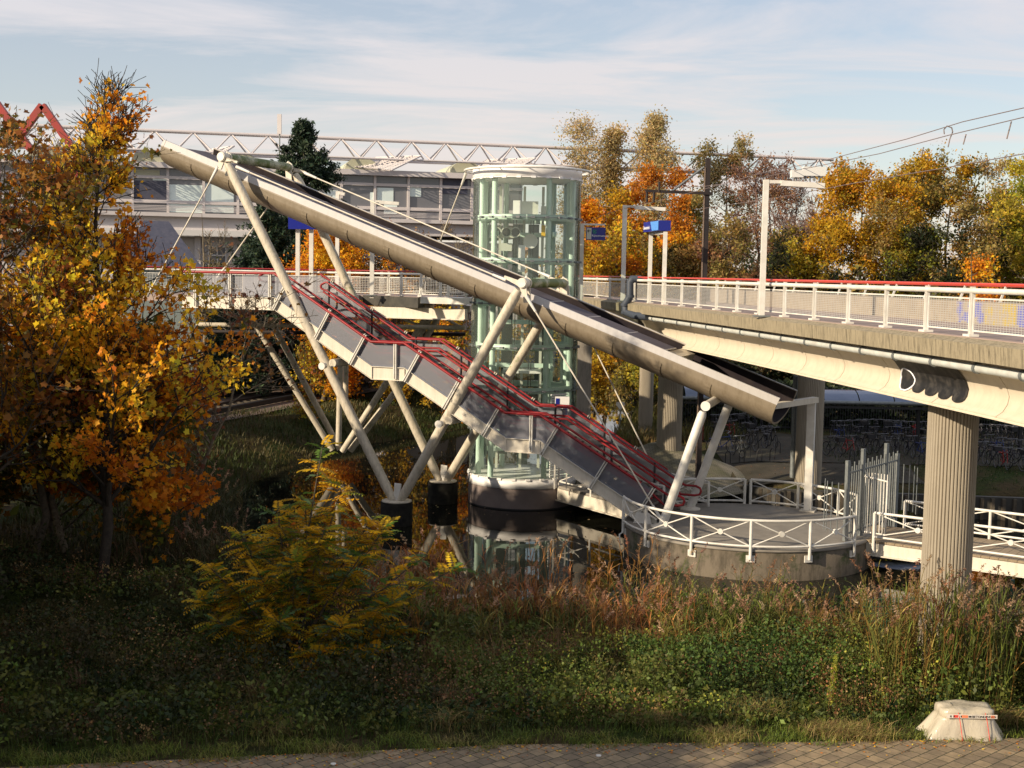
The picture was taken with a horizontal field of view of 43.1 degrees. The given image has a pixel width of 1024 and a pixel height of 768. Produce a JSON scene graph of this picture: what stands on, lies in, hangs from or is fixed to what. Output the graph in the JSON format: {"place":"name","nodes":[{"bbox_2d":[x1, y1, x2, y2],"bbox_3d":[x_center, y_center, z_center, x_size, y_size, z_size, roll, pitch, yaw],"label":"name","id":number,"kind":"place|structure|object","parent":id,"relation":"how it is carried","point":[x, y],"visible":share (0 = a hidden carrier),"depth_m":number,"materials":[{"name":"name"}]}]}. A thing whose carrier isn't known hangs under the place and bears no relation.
{"place":"outdoors","nodes":[
{"label":"outdoors","id":0,"kind":"place"},
{"bbox_2d":[0,287,1023,767],"bbox_3d":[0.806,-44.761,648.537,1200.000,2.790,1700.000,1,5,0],"label":"ground","id":1,"kind":"structure","parent":0,"point":[1006,485],"depth_m":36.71,"materials":[{"name":"green plant"}]},
{"bbox_2d":[0,102,81,331],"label":"red zigzag frame","id":2,"kind":"object","parent":1,"relation":"on","point":[49,114],"visible":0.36,"depth_m":98.50,"materials":[{"name":"metal"}]},
{"bbox_2d":[0,132,106,566],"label":"bare tree","id":3,"kind":"object","parent":1,"relation":"on","point":[44,506],"visible":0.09,"depth_m":39.58,"materials":[{"name":"brown plant"}]},
{"bbox_2d":[0,132,117,552],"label":"bare tree","id":4,"kind":"object","parent":1,"relation":"on","point":[54,511],"visible":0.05,"depth_m":42.68,"materials":[{"name":"plant"}]},
{"bbox_2d":[0,301,175,546],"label":"young maple","id":5,"kind":"object","parent":1,"relation":"on","point":[7,487],"visible":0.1,"depth_m":42.61,"materials":[{"name":"orange plant"}]},
{"bbox_2d":[0,103,180,589],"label":"maple tree","id":6,"kind":"object","parent":1,"relation":"on","point":[10,127],"visible":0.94,"depth_m":36.43,"materials":[{"name":"orange plant"}]},
{"bbox_2d":[2,311,251,562],"bbox_3d":[-12.028,1.559,40.839,8.025,8.442,5.592,-2,6,-31],"label":"young maple","id":7,"kind":"object","parent":1,"relation":"on","point":[154,495],"visible":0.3,"depth_m":40.94,"materials":[{"name":"orange plant"}]},
{"bbox_2d":[0,58,273,585],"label":"maple tree","id":8,"kind":"object","parent":1,"relation":"on","point":[70,292],"visible":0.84,"depth_m":37.95,"materials":[{"name":"orange plant"}]},
{"bbox_2d":[120,221,201,369],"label":"slate hut","id":9,"kind":"object","parent":1,"relation":"on","point":[166,232],"visible":0.2,"depth_m":84.30,"materials":[{"name":"grey"}]},
{"bbox_2d":[196,221,238,375],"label":"bare tree","id":10,"kind":"object","parent":1,"relation":"on","point":[204,262],"visible":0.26,"depth_m":94.09,"materials":[{"name":"brown plant"}]},
{"bbox_2d":[160,232,326,555],"bbox_3d":[-9.456,0.327,44.788,5.462,11.208,6.752,1,5,0],"label":"bare sapling","id":11,"kind":"object","parent":1,"relation":"on","point":[244,314],"visible":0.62,"depth_m":43.98,"materials":[{"name":"brown plant"}]},
{"bbox_2d":[0,150,522,362],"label":"station building","id":12,"kind":"structure","parent":1,"relation":"on","point":[428,198],"depth_m":112.12,"materials":[{"name":"grey glass"}]},
{"bbox_2d":[0,123,837,178],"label":"roof truss","id":13,"kind":"object","parent":12,"relation":"on","point":[347,158],"visible":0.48,"depth_m":113.81,"materials":[{"name":"grey"}]},
{"bbox_2d":[200,204,322,397],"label":"conifer tree","id":14,"kind":"object","parent":1,"relation":"on","point":[255,254],"visible":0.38,"depth_m":88.79,"materials":[{"name":"green plant"}]},
{"bbox_2d":[2,357,557,433],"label":"railway bed","id":15,"kind":"object","parent":1,"relation":"on","point":[277,405],"depth_m":87.56,"materials":[{"name":"gravel"}]},
{"bbox_2d":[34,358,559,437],"bbox_3d":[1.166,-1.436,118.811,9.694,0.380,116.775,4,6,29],"label":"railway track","id":16,"kind":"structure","parent":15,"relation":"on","point":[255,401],"depth_m":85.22,"materials":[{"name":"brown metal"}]},
{"bbox_2d":[92,292,471,452],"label":"deck","id":17,"kind":"structure","parent":1,"relation":"on","point":[406,307],"depth_m":66.40,"materials":[{"name":"concrete"}]},
{"bbox_2d":[288,217,316,275],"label":"blue sign","id":18,"kind":"object","parent":17,"relation":"on","point":[295,224],"visible":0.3,"depth_m":65.56,"materials":[{"name":"metal"}]},
{"bbox_2d":[143,266,468,294],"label":"railing","id":19,"kind":"object","parent":17,"relation":"on","point":[255,270],"visible":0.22,"depth_m":70.84,"materials":[{"name":"metal"}]},
{"bbox_2d":[313,269,468,297],"bbox_3d":[-5.864,-5.007,64.307,10.025,1.256,1.627,4,6,32],"label":"railing","id":20,"kind":"object","parent":17,"relation":"on","point":[401,286],"visible":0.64,"depth_m":64.80,"materials":[{"name":"metal"}]},
{"bbox_2d":[182,270,701,523],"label":"staircase","id":21,"kind":"structure","parent":17,"relation":"attached to","point":[496,409],"depth_m":52.88,"materials":[{"name":"grey metal"}]},
{"bbox_2d":[198,117,382,387],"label":"conifer tree","id":22,"kind":"object","parent":1,"relation":"on","point":[303,141],"visible":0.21,"depth_m":94.30,"materials":[{"name":"green plant"}]},
{"bbox_2d":[286,330,336,422],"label":"shrub","id":23,"kind":"object","parent":1,"relation":"on","point":[311,374],"visible":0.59,"depth_m":77.89,"materials":[{"name":"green plant"}]},
{"bbox_2d":[181,434,477,677],"bbox_3d":[-4.747,4.644,33.350,7.834,6.604,3.587,1,5,0],"label":"tree of heaven","id":24,"kind":"object","parent":1,"relation":"on","point":[293,575],"visible":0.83,"depth_m":33.18,"materials":[{"name":"green plant"}]},
{"bbox_2d":[273,229,390,402],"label":"tree","id":25,"kind":"object","parent":1,"relation":"on","point":[322,259],"visible":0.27,"depth_m":86.25,"materials":[{"name":"orange plant"}]},
{"bbox_2d":[350,220,457,396],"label":"tree","id":26,"kind":"object","parent":1,"relation":"on","point":[393,265],"visible":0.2,"depth_m":88.60,"materials":[{"name":"orange plant"}]},
{"bbox_2d":[403,304,488,414],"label":"shrub","id":27,"kind":"object","parent":1,"relation":"on","point":[453,341],"visible":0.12,"depth_m":83.84,"materials":[{"name":"orange plant"}]},
{"bbox_2d":[0,518,1023,751],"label":"undergrowth","id":28,"kind":"object","parent":1,"relation":"on","point":[759,662],"visible":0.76,"depth_m":31.48,"materials":[{"name":"green plant"}]},
{"bbox_2d":[7,411,1023,767],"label":"fallen leaves","id":29,"kind":"object","parent":1,"relation":"on","point":[589,743],"visible":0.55,"depth_m":27.79,"materials":[{"name":"orange plant"}]},
{"bbox_2d":[113,460,1023,643],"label":"reed plumes","id":30,"kind":"object","parent":1,"relation":"on","point":[692,598],"visible":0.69,"depth_m":35.33,"materials":[{"name":"brown plant"}]},
{"bbox_2d":[539,109,623,336],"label":"birch tree","id":31,"kind":"object","parent":1,"relation":"on","point":[585,186],"visible":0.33,"depth_m":116.65,"materials":[{"name":"green plant"}]},
{"bbox_2d":[553,237,620,394],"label":"shrub","id":32,"kind":"object","parent":1,"relation":"on","point":[591,263],"visible":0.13,"depth_m":89.40,"materials":[{"name":"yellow plant"}]},
{"bbox_2d":[557,347,621,420],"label":"shrub","id":33,"kind":"object","parent":1,"relation":"on","point":[597,386],"visible":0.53,"depth_m":83.53,"materials":[{"name":"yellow plant"}]},
{"bbox_2d":[559,214,654,402],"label":"tree","id":34,"kind":"object","parent":1,"relation":"on","point":[633,263],"visible":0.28,"depth_m":91.21,"materials":[{"name":"orange plant"}]},
{"bbox_2d":[555,180,660,381],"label":"maple tree","id":35,"kind":"object","parent":1,"relation":"on","point":[618,200],"visible":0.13,"depth_m":97.53,"materials":[{"name":"orange plant"}]},
{"bbox_2d":[589,120,635,219],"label":"poplar tree","id":36,"kind":"object","parent":1,"relation":"on","point":[616,149],"visible":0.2,"depth_m":118.03,"materials":[{"name":"green plant"}]},
{"bbox_2d":[591,359,657,418],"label":"shrub","id":37,"kind":"object","parent":1,"relation":"on","point":[627,381],"visible":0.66,"depth_m":82.02,"materials":[{"name":"yellow plant"}]},
{"bbox_2d":[584,160,700,299],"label":"maple tree","id":38,"kind":"object","parent":1,"relation":"on","point":[677,177],"visible":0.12,"depth_m":98.03,"materials":[{"name":"orange plant"}]},
{"bbox_2d":[638,368,653,432],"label":"bridge column","id":39,"kind":"structure","parent":1,"relation":"on","point":[646,386],"depth_m":76.01,"materials":[{"name":"concrete"}]},
{"bbox_2d":[620,104,684,242],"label":"poplar tree","id":40,"kind":"object","parent":1,"relation":"on","point":[650,140],"visible":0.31,"depth_m":115.78,"materials":[{"name":"green plant"}]},
{"bbox_2d":[571,442,748,499],"bbox_3d":[7.160,3.742,61.526,10.243,1.800,10.243,1,5,0],"label":"paved cone","id":41,"kind":"object","parent":1,"relation":"on","point":[670,460],"visible":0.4,"depth_m":59.63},
{"bbox_2d":[656,376,682,450],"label":"bridge column","id":42,"kind":"structure","parent":41,"relation":"on","point":[669,415],"depth_m":60.36,"materials":[{"name":"concrete"}]},
{"bbox_2d":[645,158,712,477],"bbox_3d":[7.155,-2.817,56.835,2.951,14.063,0.319,1,5,-5],"label":"catenary mast","id":43,"kind":"object","parent":1,"relation":"on","point":[706,193],"visible":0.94,"depth_m":56.50,"materials":[{"name":"metal"}]},
{"bbox_2d":[636,223,723,380],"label":"shrub","id":44,"kind":"object","parent":1,"relation":"on","point":[679,257],"visible":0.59,"depth_m":94.42,"materials":[{"name":"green plant"}]},
{"bbox_2d":[658,184,727,294],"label":"tree","id":45,"kind":"object","parent":1,"relation":"on","point":[698,198],"visible":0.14,"depth_m":107.27,"materials":[{"name":"brown plant"}]},
{"bbox_2d":[683,208,759,360],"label":"shrub","id":46,"kind":"object","parent":1,"relation":"on","point":[720,270],"visible":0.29,"depth_m":92.90,"materials":[{"name":"green plant"}]},
{"bbox_2d":[688,130,763,289],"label":"tree","id":47,"kind":"object","parent":1,"relation":"on","point":[715,176],"visible":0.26,"depth_m":121.48,"materials":[{"name":"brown plant"}]},
{"bbox_2d":[692,147,810,292],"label":"tree","id":48,"kind":"object","parent":1,"relation":"on","point":[742,192],"visible":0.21,"depth_m":101.94,"materials":[{"name":"orange plant"}]},
{"bbox_2d":[734,225,799,383],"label":"shrub","id":49,"kind":"object","parent":1,"relation":"on","point":[774,261],"visible":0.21,"depth_m":91.32,"materials":[{"name":"green plant"}]},
{"bbox_2d":[732,160,819,288],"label":"bare tree","id":50,"kind":"object","parent":1,"relation":"on","point":[784,217],"visible":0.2,"depth_m":102.01,"materials":[{"name":"brown plant"}]},
{"bbox_2d":[750,221,829,381],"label":"shrub","id":51,"kind":"object","parent":1,"relation":"on","point":[800,262],"visible":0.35,"depth_m":97.88,"materials":[{"name":"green plant"}]},
{"bbox_2d":[794,375,824,489],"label":"bridge column","id":52,"kind":"structure","parent":1,"relation":"on","point":[809,387],"depth_m":58.45,"materials":[{"name":"concrete"}]},
{"bbox_2d":[778,162,860,293],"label":"bare tree","id":53,"kind":"object","parent":1,"relation":"on","point":[810,211],"visible":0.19,"depth_m":98.75,"materials":[{"name":"brown plant"}]},
{"bbox_2d":[796,204,864,293],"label":"shrub","id":54,"kind":"object","parent":1,"relation":"on","point":[824,248],"visible":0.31,"depth_m":96.50,"materials":[{"name":"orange plant"}]},
{"bbox_2d":[682,389,1022,436],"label":"bar fence","id":55,"kind":"object","parent":1,"relation":"on","point":[824,427],"visible":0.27,"depth_m":75.40,"materials":[{"name":"black metal"}]},
{"bbox_2d":[682,378,1023,433],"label":"hedge","id":56,"kind":"object","parent":1,"relation":"on","point":[827,386],"visible":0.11,"depth_m":77.01,"materials":[{"name":"green plant"}]},
{"bbox_2d":[796,261,927,297],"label":"shrub","id":57,"kind":"object","parent":1,"relation":"on","point":[857,271],"visible":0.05,"depth_m":94.57,"materials":[{"name":"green plant"}]},
{"bbox_2d":[704,483,1023,520],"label":"quay wall","id":58,"kind":"structure","parent":1,"relation":"on","point":[987,500],"depth_m":57.65,"materials":[{"name":"concrete"}]},
{"bbox_2d":[808,152,928,294],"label":"maple tree","id":59,"kind":"object","parent":1,"relation":"on","point":[850,195],"visible":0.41,"depth_m":95.95,"materials":[{"name":"orange plant"}]},
{"bbox_2d":[848,191,938,297],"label":"shrub","id":60,"kind":"object","parent":1,"relation":"on","point":[893,223],"visible":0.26,"depth_m":93.94,"materials":[{"name":"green plant"}]},
{"bbox_2d":[878,162,943,285],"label":"tree","id":61,"kind":"object","parent":1,"relation":"on","point":[918,216],"visible":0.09,"depth_m":104.63,"materials":[{"name":"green plant"}]},
{"bbox_2d":[874,218,956,299],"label":"shrub","id":62,"kind":"object","parent":1,"relation":"on","point":[931,256],"visible":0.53,"depth_m":92.47,"materials":[{"name":"green plant"}]},
{"bbox_2d":[862,579,1023,658],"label":"reeds","id":63,"kind":"object","parent":1,"relation":"on","point":[1011,588],"visible":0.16,"depth_m":33.72,"materials":[{"name":"brown"}]},
{"bbox_2d":[916,405,978,693],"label":"bridge column","id":64,"kind":"structure","parent":1,"relation":"on","point":[950,486],"depth_m":31.48,"materials":[{"name":"beige concrete"}]},
{"bbox_2d":[583,297,1023,426],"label":"curved bridge","id":65,"kind":"structure","parent":64,"relation":"on","point":[982,375],"depth_m":33.65,"materials":[{"name":"concrete"}]},
{"bbox_2d":[579,223,607,300],"bbox_3d":[3.872,-5.743,61.682,1.347,3.756,0.295,1,5,0],"label":"direction sign","id":66,"kind":"object","parent":65,"relation":"on","point":[595,233],"visible":0.99,"depth_m":61.49,"materials":[{"name":"metal"}]},
{"bbox_2d":[620,276,653,319],"bbox_3d":[5.620,-3.807,56.940,1.454,1.909,3.267,1,5,0],"label":"standpipe","id":67,"kind":"object","parent":65,"relation":"on","point":[630,295],"visible":0.87,"depth_m":58.18,"materials":[{"name":"grey"}]},
{"bbox_2d":[617,205,665,301],"bbox_3d":[5.999,-5.989,60.200,2.116,4.572,0.350,1,5,0],"label":"platform lamp","id":68,"kind":"object","parent":65,"relation":"on","point":[623,254],"visible":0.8,"depth_m":60.06,"materials":[{"name":"metal"}]},
{"bbox_2d":[643,220,670,302],"bbox_3d":[6.091,-5.069,54.999,0.529,3.621,2.705,0,5,-9],"label":"name sign","id":69,"kind":"object","parent":65,"relation":"on","point":[658,227],"visible":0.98,"depth_m":53.90,"materials":[{"name":"metal"}]},
{"bbox_2d":[752,166,825,318],"bbox_3d":[8.555,-4.320,40.063,2.037,4.743,0.355,1,5,0],"label":"platform lamp","id":70,"kind":"object","parent":65,"relation":"on","point":[818,172],"visible":0.98,"depth_m":39.89,"materials":[{"name":"metal"}]},
{"bbox_2d":[583,276,1023,336],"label":"railing","id":71,"kind":"object","parent":65,"relation":"on","point":[721,297],"visible":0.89,"depth_m":34.23,"materials":[{"name":"white"}]},
{"bbox_2d":[706,280,1023,327],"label":"parapet","id":72,"kind":"structure","parent":65,"relation":"on","point":[893,306],"depth_m":40.88,"materials":[{"name":"white painted metal"},{"name":"wire mesh"},{"name":"red paint"}]},
{"bbox_2d":[875,139,1022,293],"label":"maple tree","id":73,"kind":"object","parent":1,"relation":"on","point":[937,196],"visible":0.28,"depth_m":97.80,"materials":[{"name":"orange plant"}]},
{"bbox_2d":[916,699,1003,741],"bbox_3d":[10.083,7.516,29.033,1.899,0.738,1.073,1,5,0],"label":"wrapped bundle","id":74,"kind":"object","parent":1,"relation":"on","point":[953,719],"visible":1,"depth_m":28.65,"materials":[{"name":"beige plastic"}]},
{"bbox_2d":[929,196,1015,300],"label":"shrub","id":75,"kind":"object","parent":1,"relation":"on","point":[979,233],"visible":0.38,"depth_m":89.72,"materials":[{"name":"green plant"}]},
{"bbox_2d":[951,247,1005,302],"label":"tree","id":76,"kind":"object","parent":1,"relation":"on","point":[977,267],"visible":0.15,"depth_m":86.84,"materials":[{"name":"orange plant"}]},
{"bbox_2d":[939,150,1022,298],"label":"tree","id":77,"kind":"object","parent":1,"relation":"on","point":[984,166],"visible":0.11,"depth_m":109.61,"materials":[{"name":"green plant"}]},
{"bbox_2d":[956,199,1022,301],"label":"shrub","id":78,"kind":"object","parent":1,"relation":"on","point":[1001,261],"visible":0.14,"depth_m":96.41,"materials":[{"name":"green plant"}]},
{"bbox_2d":[968,149,1023,302],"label":"tree","id":79,"kind":"object","parent":1,"relation":"on","point":[1007,210],"visible":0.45,"depth_m":93.68,"materials":[{"name":"yellow plant"}]},
{"bbox_2d":[0,367,1023,603],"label":"bank grass","id":80,"kind":"structure","parent":0,"point":[625,425],"depth_m":70.17,"materials":[{"name":"green plant"}]},
{"bbox_2d":[0,0,1023,284],"label":"sky","id":81,"kind":"structure","parent":0,"point":[808,78],"materials":[{"name":"blue"}]},
{"bbox_2d":[1,738,1023,767],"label":"pavement","id":82,"kind":"structure","parent":0,"point":[915,755],"depth_m":27.24,"materials":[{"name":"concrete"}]},
{"bbox_2d":[223,397,1023,619],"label":"water","id":83,"kind":"structure","parent":0,"point":[497,531],"depth_m":53.22,"materials":[{"name":"black liquid"}]},
{"bbox_2d":[381,500,412,526],"bbox_3d":[-4.795,6.422,53.732,1.320,3.150,1.320,1,5,0],"label":"pile","id":84,"kind":"object","parent":83,"relation":"in","point":[404,512],"visible":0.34,"depth_m":53.07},
{"bbox_2d":[217,151,569,503],"bbox_3d":[-4.672,-2.531,55.665,14.149,14.439,7.415,3,5,22],"label":"leg gantry","id":85,"kind":"object","parent":84,"relation":"on","point":[399,495],"visible":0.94,"depth_m":53.90,"materials":[{"name":"white paint"}]},
{"bbox_2d":[235,165,506,281],"bbox_3d":[-5.886,-6.550,52.134,12.340,4.641,0.154,3,5,22],"label":"tie rod","id":86,"kind":"object","parent":85,"relation":"attached to","point":[247,171],"visible":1,"depth_m":52.00,"materials":[{"name":"white paint"}]},
{"bbox_2d":[304,172,550,277],"bbox_3d":[-3.947,-7.079,56.878,12.355,4.661,0.154,3,5,25],"label":"tie rod","id":87,"kind":"object","parent":85,"relation":"attached to","point":[539,272],"visible":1,"depth_m":56.70,"materials":[{"name":"white paint"}]},
{"bbox_2d":[160,140,797,423],"bbox_3d":[-2.195,-4.637,53.728,27.512,11.049,3.964,3,5,22],"label":"trough canopy","id":88,"kind":"object","parent":85,"relation":"on","point":[752,393],"visible":0.95,"depth_m":51.95,"materials":[{"name":"metal"}]},
{"bbox_2d":[525,295,660,517],"bbox_3d":[3.063,0.852,49.174,5.646,8.304,0.154,3,5,20],"label":"tie rod","id":89,"kind":"object","parent":85,"relation":"attached to","point":[527,298],"visible":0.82,"depth_m":49.18,"materials":[{"name":"white paint"}]},
{"bbox_2d":[428,481,457,504],"bbox_3d":[-3.164,5.999,59.059,1.360,3.150,1.360,1,5,0],"label":"pile","id":90,"kind":"object","parent":83,"relation":"in","point":[442,494],"visible":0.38,"depth_m":58.38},
{"bbox_2d":[464,165,590,510],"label":"lift tower","id":91,"kind":"structure","parent":83,"relation":"in","point":[520,485],"depth_m":58.26,"materials":[{"name":"glass"}]},
{"bbox_2d":[109,463,1023,710],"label":"reed bed","id":92,"kind":"object","parent":83,"relation":"in","point":[896,640],"visible":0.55,"depth_m":35.19,"materials":[{"name":"brown plant"}]},
{"bbox_2d":[576,341,591,416],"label":"pier","id":93,"kind":"structure","parent":83,"relation":"on","point":[584,368],"depth_m":71.72,"materials":[{"name":"concrete"}]},
{"bbox_2d":[624,503,871,580],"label":"round platform","id":94,"kind":"structure","parent":83,"relation":"in","point":[834,561],"depth_m":46.22,"materials":[{"name":"concrete"}]},
{"bbox_2d":[555,484,686,518],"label":"link bridge","id":95,"kind":"structure","parent":94,"relation":"attached to","point":[579,498],"depth_m":55.97,"materials":[{"name":"white paint"}]},
{"bbox_2d":[633,397,731,528],"bbox_3d":[6.651,2.693,49.968,2.929,5.049,4.925,3,5,22],"label":"leg gantry","id":96,"kind":"object","parent":94,"relation":"on","point":[708,404],"visible":0.81,"depth_m":48.19,"materials":[{"name":"white paint"}]},
{"bbox_2d":[622,495,856,562],"bbox_3d":[7.659,5.247,46.146,8.626,1.520,2.926,3,5,22],"label":"railing","id":97,"kind":"object","parent":94,"relation":"on","point":[808,558],"visible":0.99,"depth_m":45.02,"materials":[{"name":"metal"}]},
{"bbox_2d":[776,397,818,512],"bbox_3d":[10.950,2.874,51.096,3.542,4.628,0.799,-3,7,-43],"label":"support post","id":98,"kind":"object","parent":94,"relation":"on","point":[810,402],"visible":0.88,"depth_m":51.84,"materials":[{"name":"metal"}]},
{"bbox_2d":[749,478,858,515],"bbox_3d":[11.854,4.592,52.092,0.835,1.070,5.038,-4,7,-45],"label":"railing","id":99,"kind":"object","parent":94,"relation":"on","point":[797,504],"visible":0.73,"depth_m":52.77,"materials":[{"name":"metal"}]},
{"bbox_2d":[865,524,1023,577],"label":"boardwalk","id":100,"kind":"structure","parent":94,"relation":"on","point":[909,552],"depth_m":45.83,"materials":[{"name":"white wood"}]},
{"bbox_2d":[823,443,917,540],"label":"security gate","id":101,"kind":"structure","parent":100,"relation":"attached to","point":[885,489],"depth_m":47.23,"materials":[{"name":"metal"}]},
{"bbox_2d":[872,512,1023,557],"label":"railing","id":102,"kind":"object","parent":100,"relation":"on","point":[1009,542],"visible":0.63,"depth_m":45.46,"materials":[{"name":"metal"}]},
{"bbox_2d":[902,500,1023,539],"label":"railing","id":103,"kind":"object","parent":100,"relation":"on","point":[976,509],"visible":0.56,"depth_m":47.20,"materials":[{"name":"metal"}]},
{"bbox_2d":[706,486,1023,520],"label":"timber piling","id":104,"kind":"object","parent":83,"relation":"in","point":[1003,506],"visible":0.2,"depth_m":57.64,"materials":[{"name":"brown wood"}]},
{"bbox_2d":[710,462,924,502],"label":"quay paving","id":105,"kind":"structure","parent":0,"point":[754,470],"depth_m":60.92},
{"bbox_2d":[703,432,1023,465],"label":"bicycle parking paving","id":106,"kind":"structure","parent":0,"point":[785,442],"depth_m":67.12,"materials":[{"name":"concrete"}]},
{"bbox_2d":[824,389,1022,450],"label":"bicycle shelter","id":107,"kind":"object","parent":106,"relation":"on","point":[842,396],"visible":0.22,"depth_m":66.51,"materials":[{"name":"metal"}]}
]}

